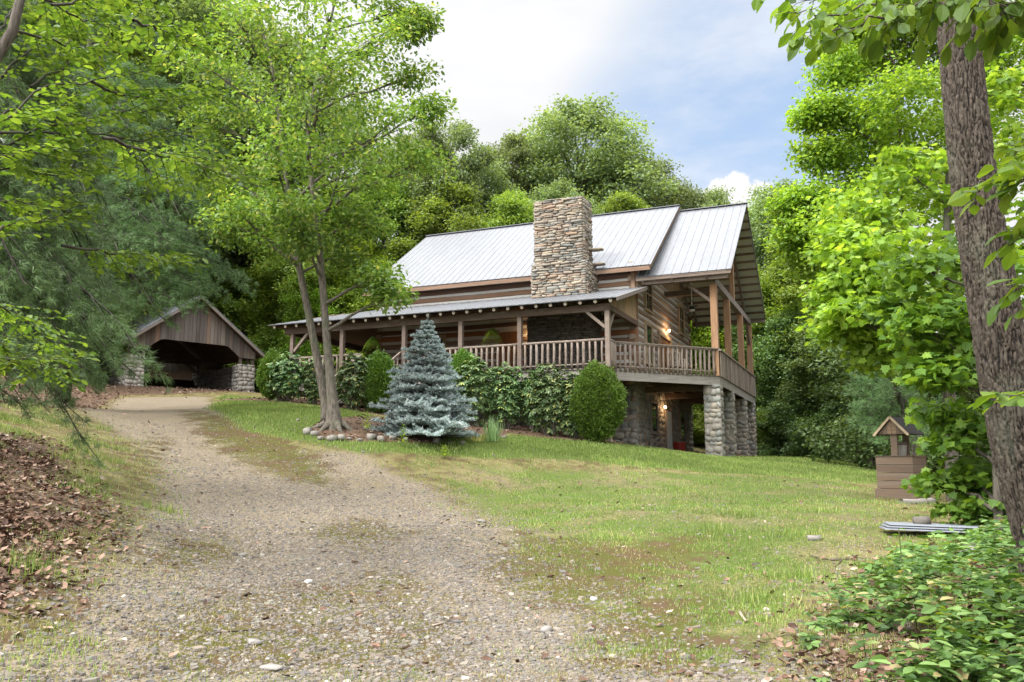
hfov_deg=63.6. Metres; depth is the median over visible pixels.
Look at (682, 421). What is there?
window
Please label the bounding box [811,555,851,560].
stick
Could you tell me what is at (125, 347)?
dark tree
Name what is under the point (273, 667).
rock
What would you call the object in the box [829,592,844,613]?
seedling
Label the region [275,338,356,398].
shrub
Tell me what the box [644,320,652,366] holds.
window
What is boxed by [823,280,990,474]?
dark tree
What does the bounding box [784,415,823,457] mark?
shrub
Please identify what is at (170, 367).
oak tree
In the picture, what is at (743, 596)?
tall grass
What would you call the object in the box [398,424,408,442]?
weed
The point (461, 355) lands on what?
round bush
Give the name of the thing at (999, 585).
seedling
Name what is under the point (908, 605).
seedling
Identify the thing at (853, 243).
maple tree
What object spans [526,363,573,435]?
rhododendron
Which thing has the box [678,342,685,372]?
window
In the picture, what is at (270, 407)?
lawn grass
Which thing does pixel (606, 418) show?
round bush
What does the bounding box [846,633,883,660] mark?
seedling
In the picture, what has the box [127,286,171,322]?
dark tree
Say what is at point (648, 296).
window
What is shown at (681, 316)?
window
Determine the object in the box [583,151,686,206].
oak tree
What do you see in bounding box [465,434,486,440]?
dry tuft
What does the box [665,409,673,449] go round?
basement door
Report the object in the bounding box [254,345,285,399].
round bush
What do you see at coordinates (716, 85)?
sky
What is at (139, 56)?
maple tree
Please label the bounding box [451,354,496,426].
rhododendron
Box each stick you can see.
[176,543,219,545]
[214,629,255,632]
[665,669,729,678]
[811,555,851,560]
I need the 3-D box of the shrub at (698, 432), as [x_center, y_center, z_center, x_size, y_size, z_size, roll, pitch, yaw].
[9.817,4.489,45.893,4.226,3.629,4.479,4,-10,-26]
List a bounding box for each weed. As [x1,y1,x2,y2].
[361,412,370,430]
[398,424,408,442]
[440,445,450,458]
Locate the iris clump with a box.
[482,416,504,440]
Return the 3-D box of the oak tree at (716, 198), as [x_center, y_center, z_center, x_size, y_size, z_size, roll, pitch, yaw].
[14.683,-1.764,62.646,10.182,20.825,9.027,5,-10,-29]
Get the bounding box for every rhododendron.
[262,351,309,401]
[301,358,324,404]
[335,352,374,410]
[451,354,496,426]
[478,362,529,428]
[519,363,550,431]
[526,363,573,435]
[555,372,591,438]
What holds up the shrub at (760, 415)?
on the ground at (178, 410)
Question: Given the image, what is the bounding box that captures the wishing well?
[873,416,931,498]
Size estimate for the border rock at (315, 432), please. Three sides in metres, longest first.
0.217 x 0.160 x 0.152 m
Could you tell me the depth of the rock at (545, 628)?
6.03 m
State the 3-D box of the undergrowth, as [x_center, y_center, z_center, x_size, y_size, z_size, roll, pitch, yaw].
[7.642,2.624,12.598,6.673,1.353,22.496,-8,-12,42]
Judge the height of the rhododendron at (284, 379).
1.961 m
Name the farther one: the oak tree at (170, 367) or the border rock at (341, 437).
the oak tree at (170, 367)
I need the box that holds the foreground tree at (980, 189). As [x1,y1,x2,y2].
[751,0,1023,591]
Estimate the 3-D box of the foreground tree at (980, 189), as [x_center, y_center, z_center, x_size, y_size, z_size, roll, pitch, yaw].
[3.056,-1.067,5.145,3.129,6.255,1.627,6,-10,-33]
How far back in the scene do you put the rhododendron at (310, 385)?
29.81 m
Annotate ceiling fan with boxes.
[675,285,708,311]
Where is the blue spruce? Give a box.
[364,315,479,437]
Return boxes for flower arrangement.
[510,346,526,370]
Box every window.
[422,335,446,356]
[644,280,654,314]
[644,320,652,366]
[649,400,659,434]
[677,302,685,337]
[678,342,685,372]
[679,408,686,438]
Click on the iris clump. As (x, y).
(492, 435)
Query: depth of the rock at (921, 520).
10.54 m
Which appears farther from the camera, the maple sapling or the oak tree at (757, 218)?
the oak tree at (757, 218)
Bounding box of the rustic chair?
[666,351,685,373]
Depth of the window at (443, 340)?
34.14 m
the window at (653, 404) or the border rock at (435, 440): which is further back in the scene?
the window at (653, 404)
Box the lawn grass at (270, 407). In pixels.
[202,394,881,482]
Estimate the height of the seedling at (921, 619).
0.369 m
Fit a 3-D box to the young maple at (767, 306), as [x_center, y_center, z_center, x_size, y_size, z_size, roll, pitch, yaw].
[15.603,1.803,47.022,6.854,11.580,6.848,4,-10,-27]
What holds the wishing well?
on the ground at (178, 410)
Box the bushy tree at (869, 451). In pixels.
[792,340,962,471]
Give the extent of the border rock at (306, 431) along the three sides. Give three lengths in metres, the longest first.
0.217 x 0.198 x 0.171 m
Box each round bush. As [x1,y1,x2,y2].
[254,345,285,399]
[361,346,399,413]
[447,348,485,422]
[566,359,630,441]
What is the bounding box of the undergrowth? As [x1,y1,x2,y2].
[797,509,1023,681]
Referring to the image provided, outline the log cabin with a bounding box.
[268,196,765,455]
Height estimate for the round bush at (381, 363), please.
2.461 m
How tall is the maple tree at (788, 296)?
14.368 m
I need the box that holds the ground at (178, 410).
[0,362,1023,681]
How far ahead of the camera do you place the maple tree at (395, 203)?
47.89 m
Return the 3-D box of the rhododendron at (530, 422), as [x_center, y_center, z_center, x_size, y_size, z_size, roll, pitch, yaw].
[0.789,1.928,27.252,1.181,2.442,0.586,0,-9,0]
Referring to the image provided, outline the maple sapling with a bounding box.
[837,231,1023,539]
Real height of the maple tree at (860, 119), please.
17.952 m
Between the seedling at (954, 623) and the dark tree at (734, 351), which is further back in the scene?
the dark tree at (734, 351)
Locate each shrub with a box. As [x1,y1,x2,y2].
[223,325,298,392]
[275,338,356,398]
[692,404,704,446]
[756,393,829,456]
[756,410,785,456]
[780,400,854,461]
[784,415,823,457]
[831,411,926,466]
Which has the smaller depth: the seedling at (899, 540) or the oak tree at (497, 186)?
the seedling at (899, 540)
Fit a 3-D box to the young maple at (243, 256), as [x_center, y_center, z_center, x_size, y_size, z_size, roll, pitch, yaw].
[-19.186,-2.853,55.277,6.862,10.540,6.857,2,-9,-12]
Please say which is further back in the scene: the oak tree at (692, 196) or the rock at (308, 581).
the oak tree at (692, 196)
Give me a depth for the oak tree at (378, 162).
59.46 m
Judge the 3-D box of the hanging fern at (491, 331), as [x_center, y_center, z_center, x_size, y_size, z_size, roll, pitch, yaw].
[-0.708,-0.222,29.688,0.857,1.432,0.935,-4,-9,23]
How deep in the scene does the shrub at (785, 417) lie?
40.70 m
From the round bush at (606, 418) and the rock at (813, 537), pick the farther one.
the round bush at (606, 418)
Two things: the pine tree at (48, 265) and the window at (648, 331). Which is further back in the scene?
the window at (648, 331)
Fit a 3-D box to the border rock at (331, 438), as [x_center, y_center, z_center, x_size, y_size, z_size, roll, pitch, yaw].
[-4.117,2.231,18.883,0.269,0.168,0.199,7,-11,-29]
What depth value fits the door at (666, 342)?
35.56 m
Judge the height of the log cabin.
12.470 m
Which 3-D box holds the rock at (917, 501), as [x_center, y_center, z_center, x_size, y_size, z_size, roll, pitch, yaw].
[7.718,3.069,15.727,0.802,0.142,0.263,0,-11,-12]
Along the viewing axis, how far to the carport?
42.32 m
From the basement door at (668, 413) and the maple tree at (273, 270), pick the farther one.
the maple tree at (273, 270)
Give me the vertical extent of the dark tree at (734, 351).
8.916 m
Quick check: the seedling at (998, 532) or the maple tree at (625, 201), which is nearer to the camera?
the seedling at (998, 532)
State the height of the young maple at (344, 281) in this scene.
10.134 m
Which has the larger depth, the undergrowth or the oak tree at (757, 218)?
the oak tree at (757, 218)
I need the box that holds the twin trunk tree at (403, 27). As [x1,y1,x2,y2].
[145,0,459,432]
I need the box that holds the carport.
[78,295,264,392]
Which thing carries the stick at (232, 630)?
on the ground at (178, 410)
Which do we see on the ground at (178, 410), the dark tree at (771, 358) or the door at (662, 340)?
the dark tree at (771, 358)
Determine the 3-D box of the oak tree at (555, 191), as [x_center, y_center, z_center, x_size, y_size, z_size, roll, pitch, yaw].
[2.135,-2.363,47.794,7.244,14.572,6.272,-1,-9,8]
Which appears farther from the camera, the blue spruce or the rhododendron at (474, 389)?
the rhododendron at (474, 389)
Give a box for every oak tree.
[2,0,280,359]
[131,0,309,371]
[205,30,394,303]
[362,132,454,251]
[376,119,497,260]
[454,140,528,224]
[486,128,579,216]
[499,91,679,210]
[525,175,604,214]
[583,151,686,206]
[645,176,735,324]
[686,185,768,326]
[739,176,817,308]
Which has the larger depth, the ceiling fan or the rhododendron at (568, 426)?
the ceiling fan
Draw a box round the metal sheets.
[879,521,994,532]
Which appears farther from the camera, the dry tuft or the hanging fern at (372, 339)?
the hanging fern at (372, 339)
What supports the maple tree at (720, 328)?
on the ground at (178, 410)
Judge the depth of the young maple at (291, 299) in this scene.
44.01 m
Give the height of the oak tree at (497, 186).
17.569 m
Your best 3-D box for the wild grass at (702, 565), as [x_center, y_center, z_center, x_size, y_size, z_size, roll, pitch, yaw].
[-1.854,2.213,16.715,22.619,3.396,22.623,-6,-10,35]
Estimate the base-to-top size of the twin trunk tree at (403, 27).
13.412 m
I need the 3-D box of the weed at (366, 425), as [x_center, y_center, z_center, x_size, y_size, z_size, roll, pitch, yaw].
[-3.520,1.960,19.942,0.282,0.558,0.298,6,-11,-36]
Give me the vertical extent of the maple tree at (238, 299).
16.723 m
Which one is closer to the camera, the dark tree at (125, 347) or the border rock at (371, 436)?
the border rock at (371, 436)
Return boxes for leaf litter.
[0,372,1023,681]
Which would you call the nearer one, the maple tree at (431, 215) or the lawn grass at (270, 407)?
the lawn grass at (270, 407)
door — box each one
[499,331,516,371]
[660,336,665,372]
[665,339,670,372]
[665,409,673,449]
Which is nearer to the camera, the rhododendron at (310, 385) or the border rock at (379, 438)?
the border rock at (379, 438)
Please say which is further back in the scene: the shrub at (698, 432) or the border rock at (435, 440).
the shrub at (698, 432)
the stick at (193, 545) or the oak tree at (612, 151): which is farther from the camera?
the oak tree at (612, 151)
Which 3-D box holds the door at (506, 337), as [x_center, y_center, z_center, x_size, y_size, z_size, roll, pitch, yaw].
[-0.038,0.637,32.904,1.000,2.030,0.070,-4,-9,23]
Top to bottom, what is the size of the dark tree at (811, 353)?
9.104 m
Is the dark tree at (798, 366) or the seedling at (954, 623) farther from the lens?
the dark tree at (798, 366)
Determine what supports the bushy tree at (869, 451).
on the ground at (178, 410)
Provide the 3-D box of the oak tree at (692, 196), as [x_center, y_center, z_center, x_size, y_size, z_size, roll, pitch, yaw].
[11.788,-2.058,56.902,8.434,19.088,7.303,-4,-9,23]
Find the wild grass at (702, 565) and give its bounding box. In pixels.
[0,399,1023,681]
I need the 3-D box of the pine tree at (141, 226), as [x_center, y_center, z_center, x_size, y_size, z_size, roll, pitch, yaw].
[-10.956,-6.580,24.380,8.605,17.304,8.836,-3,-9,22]
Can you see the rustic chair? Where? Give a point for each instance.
(679, 362)
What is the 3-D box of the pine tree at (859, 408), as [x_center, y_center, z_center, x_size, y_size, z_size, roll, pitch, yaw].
[11.557,2.086,23.984,3.745,4.571,3.357,0,-9,0]
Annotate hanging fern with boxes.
[362,330,381,355]
[481,320,501,345]
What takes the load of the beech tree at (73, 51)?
on the ground at (178, 410)
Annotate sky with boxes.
[1,0,1023,332]
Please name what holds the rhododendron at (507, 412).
on the ground at (178, 410)
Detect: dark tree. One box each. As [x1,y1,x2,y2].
[0,227,148,383]
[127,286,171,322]
[723,311,801,412]
[735,310,836,437]
[767,324,863,418]
[803,327,974,465]
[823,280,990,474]
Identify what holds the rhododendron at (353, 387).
on the ground at (178, 410)
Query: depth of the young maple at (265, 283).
49.59 m
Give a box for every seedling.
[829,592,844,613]
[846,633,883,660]
[892,528,908,591]
[900,590,929,629]
[915,599,945,660]
[940,620,989,663]
[977,580,1017,628]
[984,529,1004,569]
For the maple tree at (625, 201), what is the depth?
47.97 m
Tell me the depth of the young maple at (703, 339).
47.40 m
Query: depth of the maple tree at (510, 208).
45.55 m
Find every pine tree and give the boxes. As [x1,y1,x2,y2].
[0,0,173,471]
[0,1,258,403]
[844,361,957,464]
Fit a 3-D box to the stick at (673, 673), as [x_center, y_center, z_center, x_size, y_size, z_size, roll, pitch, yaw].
[1.097,1.970,4.880,0.376,0.022,0.151,-2,-9,15]
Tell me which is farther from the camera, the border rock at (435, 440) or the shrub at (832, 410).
the shrub at (832, 410)
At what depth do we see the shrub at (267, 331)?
46.86 m
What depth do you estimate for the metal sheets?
10.46 m
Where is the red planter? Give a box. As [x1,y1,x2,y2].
[673,442,685,450]
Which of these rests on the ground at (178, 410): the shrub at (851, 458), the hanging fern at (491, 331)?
the shrub at (851, 458)
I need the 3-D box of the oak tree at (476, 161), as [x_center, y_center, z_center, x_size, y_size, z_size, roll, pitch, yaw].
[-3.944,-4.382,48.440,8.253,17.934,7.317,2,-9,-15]
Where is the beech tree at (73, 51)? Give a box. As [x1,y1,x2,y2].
[0,0,261,392]
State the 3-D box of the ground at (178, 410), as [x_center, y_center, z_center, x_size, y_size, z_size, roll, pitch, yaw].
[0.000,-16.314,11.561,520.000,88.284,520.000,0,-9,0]
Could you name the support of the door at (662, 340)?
in the log cabin
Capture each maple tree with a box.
[0,0,173,376]
[164,140,304,337]
[248,179,388,368]
[330,165,439,359]
[382,177,493,256]
[481,187,533,228]
[592,190,690,334]
[691,258,769,396]
[731,239,829,409]
[758,0,1023,472]
[794,52,1023,501]
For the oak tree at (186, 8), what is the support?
on the ground at (178, 410)
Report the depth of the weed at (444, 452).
19.02 m
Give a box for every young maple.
[183,236,257,367]
[233,251,314,364]
[268,274,342,397]
[308,235,398,373]
[689,320,733,426]
[736,273,819,411]
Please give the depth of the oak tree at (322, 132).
55.60 m
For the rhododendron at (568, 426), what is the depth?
26.30 m
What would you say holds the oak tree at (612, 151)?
on the ground at (178, 410)
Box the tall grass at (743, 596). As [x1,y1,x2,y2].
[0,403,852,608]
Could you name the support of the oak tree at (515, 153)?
on the ground at (178, 410)
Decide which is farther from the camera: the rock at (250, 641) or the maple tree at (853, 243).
the maple tree at (853, 243)
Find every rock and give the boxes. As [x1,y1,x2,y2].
[246,638,261,644]
[259,664,283,670]
[303,428,310,434]
[304,579,312,583]
[310,430,318,435]
[326,435,337,440]
[337,434,344,440]
[367,433,376,439]
[377,436,383,441]
[433,437,439,442]
[539,625,552,632]
[807,535,821,540]
[898,498,936,503]
[912,516,930,526]
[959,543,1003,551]
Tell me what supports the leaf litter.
on the ground at (178, 410)

